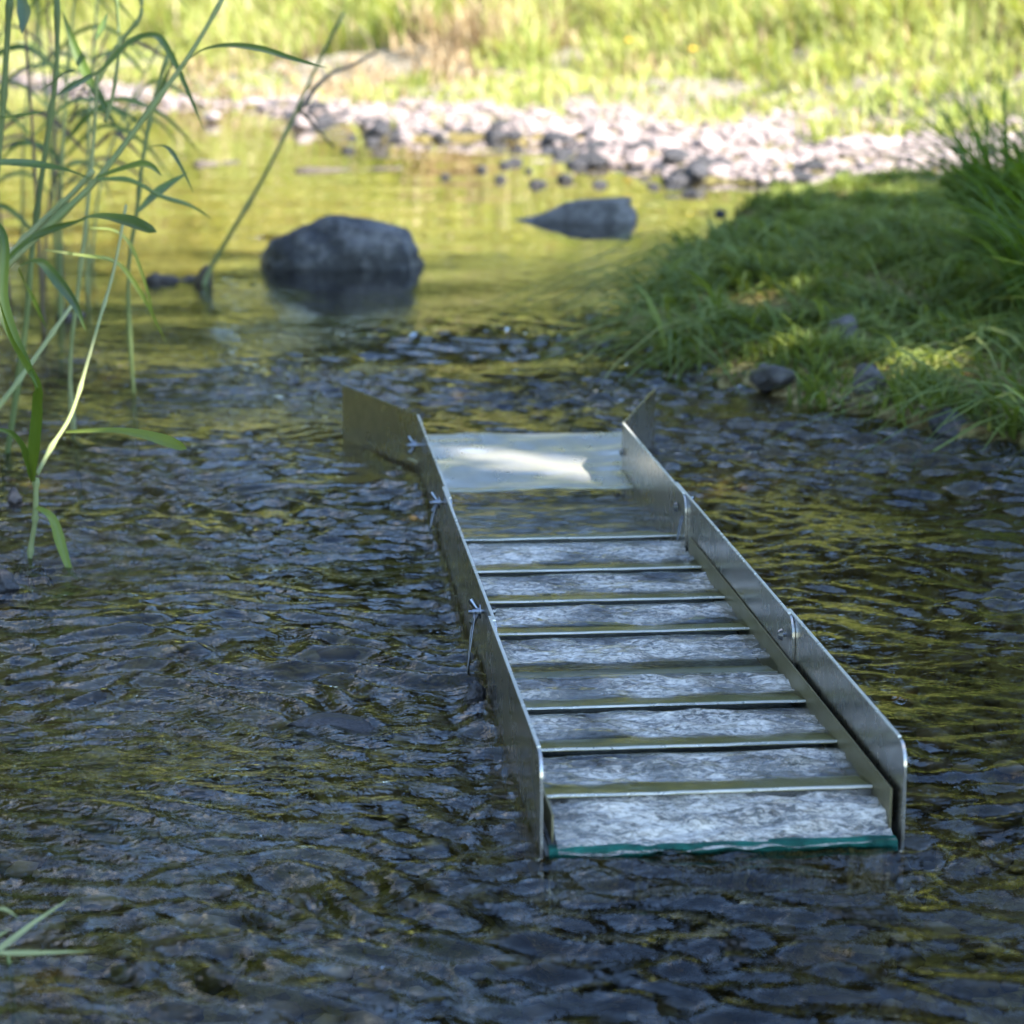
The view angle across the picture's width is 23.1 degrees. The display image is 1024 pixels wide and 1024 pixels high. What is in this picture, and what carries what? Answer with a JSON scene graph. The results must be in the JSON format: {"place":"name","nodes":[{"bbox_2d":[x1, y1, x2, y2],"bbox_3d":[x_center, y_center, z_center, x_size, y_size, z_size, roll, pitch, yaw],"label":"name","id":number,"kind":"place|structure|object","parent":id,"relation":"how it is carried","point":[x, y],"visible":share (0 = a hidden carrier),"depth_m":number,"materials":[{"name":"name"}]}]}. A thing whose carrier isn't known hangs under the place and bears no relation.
{"place":"outdoors","nodes":[
{"label":"outdoors","id":0,"kind":"place"},
{"bbox_2d":[0,0,1023,1023],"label":"ground","id":1,"kind":"structure","parent":0,"point":[198,846],"depth_m":2.71,"materials":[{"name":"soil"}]},
{"bbox_2d":[0,0,44,387],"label":"reed","id":2,"kind":"object","parent":1,"relation":"on","point":[23,11],"visible":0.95,"depth_m":2.88,"materials":[{"name":"green plant"}]},
{"bbox_2d":[0,0,93,516],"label":"reed","id":3,"kind":"object","parent":1,"relation":"on","point":[37,206],"visible":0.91,"depth_m":3.09,"materials":[{"name":"green plant"}]},
{"bbox_2d":[0,2,99,292],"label":"reed","id":4,"kind":"object","parent":1,"relation":"on","point":[12,174],"visible":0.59,"depth_m":5.66,"materials":[{"name":"green plant"}]},
{"bbox_2d":[0,0,107,309],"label":"reed","id":5,"kind":"object","parent":1,"relation":"on","point":[51,73],"visible":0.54,"depth_m":5.33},
{"bbox_2d":[0,0,138,392],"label":"reed","id":6,"kind":"object","parent":1,"relation":"on","point":[14,212],"visible":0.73,"depth_m":4.26,"materials":[{"name":"green plant"}]},
{"bbox_2d":[39,31,171,327],"bbox_3d":[-0.818,-0.675,5.103,0.308,0.602,0.093,4,12,16],"label":"reed","id":7,"kind":"object","parent":1,"relation":"on","point":[102,110],"visible":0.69,"depth_m":5.09,"materials":[{"name":"green plant"}]},
{"bbox_2d":[53,24,204,297],"bbox_3d":[-0.839,-0.741,5.392,0.343,0.613,0.153,1,12,3],"label":"reed","id":8,"kind":"object","parent":1,"relation":"on","point":[123,53],"visible":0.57,"depth_m":5.35,"materials":[{"name":"green plant"}]},
{"bbox_2d":[56,0,203,506],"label":"reed","id":9,"kind":"object","parent":1,"relation":"on","point":[119,48],"visible":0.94,"depth_m":3.24,"materials":[{"name":"green plant"}]},
{"bbox_2d":[0,0,325,339],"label":"reed","id":10,"kind":"object","parent":1,"relation":"on","point":[60,210],"visible":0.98,"depth_m":2.97,"materials":[{"name":"green plant"}]},
{"bbox_2d":[307,101,327,110],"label":"wet pebble","id":11,"kind":"object","parent":1,"relation":"on","point":[319,105],"visible":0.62,"depth_m":11.78,"materials":[{"name":"stone"}]},
{"bbox_2d":[314,114,333,122],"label":"wet pebble","id":12,"kind":"object","parent":1,"relation":"on","point":[324,118],"visible":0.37,"depth_m":11.27,"materials":[{"name":"stone"}]},
{"bbox_2d":[331,100,348,106],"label":"pebble","id":13,"kind":"object","parent":1,"relation":"on","point":[337,103],"visible":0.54,"depth_m":12.00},
{"bbox_2d":[336,110,352,116],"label":"wet pebble","id":14,"kind":"object","parent":1,"relation":"on","point":[342,113],"visible":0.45,"depth_m":11.30,"materials":[{"name":"stone"}]},
{"bbox_2d":[260,214,432,349],"bbox_3d":[-0.358,-0.497,5.395,0.377,0.293,0.270,0,12,0],"label":"boulder","id":15,"kind":"object","parent":1,"relation":"on","point":[332,242],"visible":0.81,"depth_m":5.28,"materials":[{"name":"stone"}]},
{"bbox_2d":[367,122,389,137],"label":"wet pebble","id":16,"kind":"object","parent":1,"relation":"on","point":[379,129],"visible":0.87,"depth_m":9.96,"materials":[{"name":"stone"}]},
{"bbox_2d":[371,105,386,111],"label":"pebble","id":17,"kind":"object","parent":1,"relation":"on","point":[377,108],"visible":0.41,"depth_m":11.65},
{"bbox_2d":[419,102,437,108],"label":"pebble","id":18,"kind":"object","parent":1,"relation":"on","point":[423,105],"visible":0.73,"depth_m":11.21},
{"bbox_2d":[433,132,443,139],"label":"wet pebble","id":19,"kind":"object","parent":1,"relation":"on","point":[438,135],"visible":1,"depth_m":9.94,"materials":[{"name":"stone"}]},
{"bbox_2d":[458,125,474,133],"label":"wet pebble","id":20,"kind":"object","parent":1,"relation":"on","point":[466,129],"visible":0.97,"depth_m":10.08,"materials":[{"name":"stone"}]},
{"bbox_2d":[489,120,512,129],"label":"wet pebble","id":21,"kind":"object","parent":1,"relation":"on","point":[498,124],"visible":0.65,"depth_m":10.17,"materials":[{"name":"stone"}]},
{"bbox_2d":[0,0,1023,147],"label":"tall grass","id":22,"kind":"structure","parent":1,"relation":"on","point":[879,19],"depth_m":12.13,"materials":[{"name":"plant"}]},
{"bbox_2d":[0,0,1023,136],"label":"dry grass","id":23,"kind":"structure","parent":1,"relation":"on","point":[461,52],"depth_m":13.55,"materials":[{"name":"plant"}]},
{"bbox_2d":[507,130,523,140],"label":"wet pebble","id":24,"kind":"object","parent":1,"relation":"on","point":[515,135],"visible":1,"depth_m":9.75,"materials":[{"name":"stone"}]},
{"bbox_2d":[520,116,536,121],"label":"pebble","id":25,"kind":"object","parent":1,"relation":"on","point":[528,118],"visible":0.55,"depth_m":10.29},
{"bbox_2d":[525,121,539,129],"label":"pebble","id":26,"kind":"object","parent":1,"relation":"on","point":[536,125],"visible":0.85,"depth_m":10.04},
{"bbox_2d":[531,110,545,118],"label":"pebble","id":27,"kind":"object","parent":1,"relation":"on","point":[540,114],"visible":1,"depth_m":10.34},
{"bbox_2d":[541,146,553,151],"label":"wet pebble","id":28,"kind":"object","parent":1,"relation":"on","point":[547,148],"visible":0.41,"depth_m":9.21,"materials":[{"name":"stone"}]},
{"bbox_2d":[544,119,562,127],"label":"pebble","id":29,"kind":"object","parent":1,"relation":"on","point":[551,123],"visible":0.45,"depth_m":10.09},
{"bbox_2d":[550,147,574,154],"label":"wet pebble","id":30,"kind":"object","parent":1,"relation":"on","point":[560,151],"visible":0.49,"depth_m":9.03,"materials":[{"name":"stone"}]},
{"bbox_2d":[515,197,637,222],"bbox_3d":[0.163,-0.735,6.409,0.318,0.139,0.175,-4,12,-18],"label":"rock","id":31,"kind":"object","parent":1,"relation":"on","point":[608,210],"visible":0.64,"depth_m":6.35,"materials":[{"name":"grey stone"}]},
{"bbox_2d":[571,159,590,166],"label":"wet pebble","id":32,"kind":"object","parent":1,"relation":"on","point":[583,163],"visible":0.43,"depth_m":8.40,"materials":[{"name":"stone"}]},
{"bbox_2d":[583,141,600,148],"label":"wet pebble","id":33,"kind":"object","parent":1,"relation":"on","point":[591,144],"visible":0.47,"depth_m":9.15,"materials":[{"name":"stone"}]},
{"bbox_2d":[586,130,612,141],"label":"pebble","id":34,"kind":"object","parent":1,"relation":"on","point":[596,135],"visible":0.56,"depth_m":9.31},
{"bbox_2d":[631,151,646,157],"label":"pebble","id":35,"kind":"object","parent":1,"relation":"on","point":[641,154],"visible":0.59,"depth_m":8.53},
{"bbox_2d":[625,140,657,151],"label":"wet pebble","id":36,"kind":"object","parent":1,"relation":"on","point":[650,145],"visible":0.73,"depth_m":8.69,"materials":[{"name":"stone"}]},
{"bbox_2d":[636,133,649,139],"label":"pebble","id":37,"kind":"object","parent":1,"relation":"on","point":[643,136],"visible":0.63,"depth_m":9.46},
{"bbox_2d":[649,125,669,135],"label":"pebble","id":38,"kind":"object","parent":1,"relation":"on","point":[660,130],"visible":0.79,"depth_m":9.73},
{"bbox_2d":[652,137,672,144],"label":"pebble","id":39,"kind":"object","parent":1,"relation":"on","point":[663,140],"visible":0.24,"depth_m":8.98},
{"bbox_2d":[659,143,681,150],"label":"pebble","id":40,"kind":"object","parent":1,"relation":"on","point":[664,146],"visible":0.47,"depth_m":8.73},
{"bbox_2d":[669,121,682,127],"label":"pebble","id":41,"kind":"object","parent":1,"relation":"on","point":[676,124],"visible":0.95,"depth_m":9.88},
{"bbox_2d":[664,173,690,181],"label":"wet pebble","id":42,"kind":"object","parent":1,"relation":"on","point":[674,177],"visible":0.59,"depth_m":7.75,"materials":[{"name":"stone"}]},
{"bbox_2d":[671,166,685,175],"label":"wet pebble","id":43,"kind":"object","parent":1,"relation":"on","point":[680,170],"visible":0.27,"depth_m":7.86,"materials":[{"name":"stone"}]},
{"bbox_2d":[688,47,694,101],"bbox_3d":[0.793,-1.923,11.039,0.060,0.258,0.060,0,12,0],"label":"flower","id":44,"kind":"object","parent":1,"relation":"on","point":[691,49],"visible":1,"depth_m":11.03,"materials":[{"name":"yellow plant"}]},
{"bbox_2d":[685,162,708,180],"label":"wet pebble","id":45,"kind":"object","parent":1,"relation":"on","point":[695,171],"visible":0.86,"depth_m":7.77,"materials":[{"name":"stone"}]},
{"bbox_2d":[687,156,714,166],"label":"wet pebble","id":46,"kind":"object","parent":1,"relation":"on","point":[708,161],"visible":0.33,"depth_m":8.02,"materials":[{"name":"stone"}]},
{"bbox_2d":[695,135,722,148],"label":"pebble","id":47,"kind":"object","parent":1,"relation":"on","point":[702,141],"visible":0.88,"depth_m":8.76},
{"bbox_2d":[419,189,1023,544],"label":"trailing grass","id":48,"kind":"structure","parent":1,"relation":"on","point":[669,338],"depth_m":4.08,"materials":[{"name":"plant"}]},
{"bbox_2d":[714,160,733,166],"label":"wet pebble","id":49,"kind":"object","parent":1,"relation":"on","point":[728,163],"visible":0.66,"depth_m":7.99,"materials":[{"name":"stone"}]},
{"bbox_2d":[731,125,744,133],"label":"pebble","id":50,"kind":"object","parent":1,"relation":"on","point":[740,129],"visible":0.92,"depth_m":9.03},
{"bbox_2d":[756,150,778,155],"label":"pebble","id":51,"kind":"object","parent":1,"relation":"on","point":[765,152],"visible":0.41,"depth_m":8.44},
{"bbox_2d":[763,129,776,135],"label":"pebble","id":52,"kind":"object","parent":1,"relation":"on","point":[769,132],"visible":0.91,"depth_m":9.01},
{"bbox_2d":[749,363,795,391],"bbox_3d":[0.380,-0.196,3.662,0.054,0.041,0.074,-8,14,-32],"label":"stone","id":53,"kind":"object","parent":1,"relation":"on","point":[764,379],"visible":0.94,"depth_m":3.64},
{"bbox_2d":[790,171,816,184],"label":"wet pebble","id":54,"kind":"object","parent":1,"relation":"on","point":[802,179],"visible":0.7,"depth_m":7.57,"materials":[{"name":"stone"}]},
{"bbox_2d":[798,159,825,170],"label":"wet pebble","id":55,"kind":"object","parent":1,"relation":"on","point":[815,165],"visible":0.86,"depth_m":7.79,"materials":[{"name":"stone"}]},
{"bbox_2d":[826,160,846,166],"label":"pebble","id":56,"kind":"object","parent":1,"relation":"on","point":[837,162],"visible":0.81,"depth_m":7.78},
{"bbox_2d":[828,314,859,340],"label":"stone","id":57,"kind":"object","parent":1,"relation":"on","point":[845,319],"visible":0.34,"depth_m":3.88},
{"bbox_2d":[836,137,859,148],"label":"pebble","id":58,"kind":"object","parent":1,"relation":"on","point":[843,141],"visible":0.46,"depth_m":8.02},
{"bbox_2d":[703,52,1023,256],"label":"grass tussock","id":59,"kind":"object","parent":1,"relation":"on","point":[1009,158],"depth_m":4.70,"materials":[{"name":"plant"}]},
{"bbox_2d":[855,163,874,169],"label":"wet pebble","id":60,"kind":"object","parent":1,"relation":"on","point":[859,167],"visible":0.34,"depth_m":7.73,"materials":[{"name":"stone"}]},
{"bbox_2d":[853,363,886,394],"bbox_3d":[0.503,-0.185,3.528,0.045,0.051,0.048,-8,14,-33],"label":"stone","id":61,"kind":"object","parent":1,"relation":"on","point":[870,371],"visible":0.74,"depth_m":3.51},
{"bbox_2d":[730,149,1023,324],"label":"grass tussock","id":62,"kind":"object","parent":1,"relation":"on","point":[1015,271],"depth_m":4.05,"materials":[{"name":"plant"}]},
{"bbox_2d":[830,25,1002,228],"bbox_3d":[0.850,-0.746,5.111,0.310,0.503,0.317,-4,12,-18],"label":"grass tussock","id":63,"kind":"object","parent":1,"relation":"on","point":[948,119],"depth_m":5.09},
{"bbox_2d":[928,408,966,439],"bbox_3d":[0.577,-0.104,3.288,0.053,0.064,0.051,-5,13,-21],"label":"stone","id":64,"kind":"object","parent":1,"relation":"on","point":[945,427],"visible":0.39,"depth_m":3.27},
{"bbox_2d":[938,150,959,165],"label":"pebble","id":65,"kind":"object","parent":1,"relation":"on","point":[947,153],"visible":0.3,"depth_m":7.74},
{"bbox_2d":[928,249,1023,369],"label":"grass tussock","id":66,"kind":"object","parent":1,"relation":"on","point":[993,321],"depth_m":3.45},
{"bbox_2d":[0,80,1023,1023],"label":"water","id":67,"kind":"structure","parent":0,"point":[466,208],"depth_m":5.14,"materials":[{"name":"liquid"}]},
{"bbox_2d":[0,569,19,604],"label":"stone","id":68,"kind":"object","parent":67,"relation":"on","point":[8,583],"visible":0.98,"depth_m":2.45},
{"bbox_2d":[7,487,22,511],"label":"stone","id":69,"kind":"object","parent":67,"relation":"on","point":[14,498],"visible":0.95,"depth_m":2.87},
{"bbox_2d":[0,299,77,408],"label":"reed","id":70,"kind":"object","parent":67,"relation":"in","point":[19,379],"visible":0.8,"depth_m":2.83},
{"bbox_2d":[0,898,85,1023],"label":"reed","id":71,"kind":"object","parent":67,"relation":"in","point":[17,1015],"visible":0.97,"depth_m":1.51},
{"bbox_2d":[0,0,102,136],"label":"reed","id":72,"kind":"object","parent":67,"relation":"in","point":[14,4],"visible":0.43,"depth_m":6.02,"materials":[{"name":"green plant"}]},
{"bbox_2d":[0,63,116,356],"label":"reed","id":73,"kind":"object","parent":67,"relation":"in","point":[28,143],"visible":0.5,"depth_m":4.65,"materials":[{"name":"green plant"}]},
{"bbox_2d":[55,309,85,326],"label":"stone","id":74,"kind":"object","parent":67,"relation":"on","point":[69,316],"visible":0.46,"depth_m":4.48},
{"bbox_2d":[5,42,139,263],"bbox_3d":[-1.121,-0.891,6.232,0.447,0.566,0.164,2,12,8],"label":"reed","id":75,"kind":"object","parent":67,"relation":"in","point":[57,129],"visible":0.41,"depth_m":6.21,"materials":[{"name":"green plant"}]},
{"bbox_2d":[20,0,136,285],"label":"reed","id":76,"kind":"object","parent":67,"relation":"in","point":[26,105],"visible":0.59,"depth_m":5.79,"materials":[{"name":"green plant"}]},
{"bbox_2d":[2,37,159,273],"bbox_3d":[-1.041,-0.820,5.864,0.431,0.577,0.169,0,12,0],"label":"reed","id":77,"kind":"object","parent":67,"relation":"in","point":[12,143],"visible":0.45,"depth_m":5.84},
{"bbox_2d":[4,0,174,347],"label":"reed","id":78,"kind":"object","parent":67,"relation":"in","point":[119,134],"visible":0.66,"depth_m":4.77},
{"bbox_2d":[0,204,186,650],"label":"reed","id":79,"kind":"object","parent":67,"relation":"in","point":[30,454],"visible":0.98,"depth_m":2.55,"materials":[{"name":"green plant"}]},
{"bbox_2d":[0,0,201,377],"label":"reed","id":80,"kind":"object","parent":67,"relation":"in","point":[34,51],"visible":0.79,"depth_m":4.40,"materials":[{"name":"green plant"}]},
{"bbox_2d":[126,46,175,462],"bbox_3d":[-0.517,-0.368,3.610,0.083,0.606,0.027,0,12,0],"label":"reed","id":81,"kind":"object","parent":67,"relation":"in","point":[159,86],"visible":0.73,"depth_m":3.60,"materials":[{"name":"green plant"}]},
{"bbox_2d":[145,272,195,289],"bbox_3d":[-0.683,-0.469,5.068,0.119,0.037,0.039,-5,13,-22],"label":"stone","id":82,"kind":"object","parent":67,"relation":"on","point":[154,277],"visible":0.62,"depth_m":5.05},
{"bbox_2d":[203,112,220,122],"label":"white stone","id":83,"kind":"object","parent":67,"relation":"on","point":[211,117],"visible":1,"depth_m":11.26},
{"bbox_2d":[193,159,238,164],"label":"stone","id":84,"kind":"object","parent":67,"relation":"on","point":[200,162],"visible":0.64,"depth_m":8.52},
{"bbox_2d":[188,11,375,317],"bbox_3d":[-0.465,-0.687,4.963,0.374,0.606,0.404,0,12,0],"label":"dead stalk","id":85,"kind":"object","parent":67,"relation":"in","point":[204,275],"visible":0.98,"depth_m":4.92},
{"bbox_2d":[291,114,314,129],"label":"white stone","id":86,"kind":"object","parent":67,"relation":"on","point":[300,122],"visible":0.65,"depth_m":10.67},
{"bbox_2d":[274,713,395,746],"bbox_3d":[-0.140,0.175,2.005,0.095,0.021,0.068,-9,15,-36],"label":"stone","id":87,"kind":"object","parent":67,"relation":"on","point":[333,727],"visible":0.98,"depth_m":1.99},
{"bbox_2d":[295,166,401,170],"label":"stone","id":88,"kind":"object","parent":67,"relation":"on","point":[309,168],"visible":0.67,"depth_m":8.23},
{"bbox_2d":[365,138,378,144],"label":"pool stone","id":89,"kind":"object","parent":67,"relation":"on","point":[371,141],"visible":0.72,"depth_m":9.64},
{"bbox_2d":[462,681,485,717],"bbox_3d":[-0.031,0.155,2.062,0.024,0.031,0.017,-8,14,-32],"label":"stone","id":90,"kind":"object","parent":67,"relation":"on","point":[475,708],"visible":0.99,"depth_m":2.06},
{"bbox_2d":[487,130,507,139],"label":"wet pebble","id":91,"kind":"object","parent":67,"relation":"on","point":[497,135],"visible":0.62,"depth_m":9.92,"materials":[{"name":"stone"}]},
{"bbox_2d":[507,157,522,162],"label":"pool stone","id":92,"kind":"object","parent":67,"relation":"on","point":[515,160],"visible":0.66,"depth_m":8.57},
{"bbox_2d":[528,179,546,185],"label":"pool stone","id":93,"kind":"object","parent":67,"relation":"on","point":[535,182],"visible":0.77,"depth_m":7.55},
{"bbox_2d":[539,131,571,145],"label":"wet pebble","id":94,"kind":"object","parent":67,"relation":"on","point":[549,137],"visible":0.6,"depth_m":9.59,"materials":[{"name":"stone"}]},
{"bbox_2d":[556,173,572,179],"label":"pool stone","id":95,"kind":"object","parent":67,"relation":"on","point":[565,176],"visible":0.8,"depth_m":7.79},
{"bbox_2d":[576,151,601,158],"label":"wet pebble","id":96,"kind":"object","parent":67,"relation":"on","point":[585,155],"visible":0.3,"depth_m":8.57,"materials":[{"name":"stone"}]},
{"bbox_2d":[585,155,609,166],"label":"wet pebble","id":97,"kind":"object","parent":67,"relation":"on","point":[597,161],"visible":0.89,"depth_m":8.39,"materials":[{"name":"stone"}]},
{"bbox_2d":[592,180,607,185],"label":"pool stone","id":98,"kind":"object","parent":67,"relation":"on","point":[599,183],"visible":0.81,"depth_m":7.55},
{"bbox_2d":[342,385,906,905],"bbox_3d":[0.059,0.057,2.493,0.400,0.128,1.625,-1,12,-6],"label":"sluice box","id":99,"kind":"object","parent":67,"relation":"in","point":[864,737],"visible":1,"depth_m":2.12,"materials":[{"name":"metal"}]},
{"bbox_2d":[449,485,894,851],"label":"water in tray","id":100,"kind":"structure","parent":99,"relation":"in","point":[796,757],"depth_m":2.04,"materials":[{"name":"clear"}]},
{"bbox_2d":[652,164,668,171],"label":"wet pebble","id":101,"kind":"object","parent":67,"relation":"on","point":[659,167],"visible":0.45,"depth_m":8.18,"materials":[{"name":"stone"}]},
{"bbox_2d":[681,189,698,194],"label":"pool stone","id":102,"kind":"object","parent":67,"relation":"on","point":[690,192],"visible":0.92,"depth_m":7.22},
{"bbox_2d":[11,71,1023,184],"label":"gravel","id":103,"kind":"structure","parent":0,"point":[612,153],"depth_m":9.56,"materials":[{"name":"gravel"}]},
{"bbox_2d":[548,125,572,134],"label":"pebble","id":104,"kind":"object","parent":103,"relation":"on","point":[564,129],"visible":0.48,"depth_m":9.75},
{"bbox_2d":[580,128,595,136],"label":"wet pebble","id":105,"kind":"object","parent":103,"relation":"on","point":[585,132],"visible":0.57,"depth_m":9.63,"materials":[{"name":"stone"}]},
{"bbox_2d":[619,125,633,131],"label":"pebble","id":106,"kind":"object","parent":103,"relation":"on","point":[625,128],"visible":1,"depth_m":9.68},
{"bbox_2d":[661,147,691,165],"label":"wet pebble","id":107,"kind":"object","parent":103,"relation":"on","point":[676,156],"visible":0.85,"depth_m":8.19,"materials":[{"name":"stone"}]},
{"bbox_2d":[669,133,690,139],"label":"pebble","id":108,"kind":"object","parent":103,"relation":"on","point":[680,135],"visible":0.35,"depth_m":9.31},
{"bbox_2d":[871,138,889,146],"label":"pebble","id":109,"kind":"object","parent":103,"relation":"on","point":[882,141],"visible":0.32,"depth_m":8.12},
{"bbox_2d":[614,162,1023,464],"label":"grass","id":110,"kind":"structure","parent":0,"point":[799,199],"depth_m":4.35,"materials":[{"name":"plant"}]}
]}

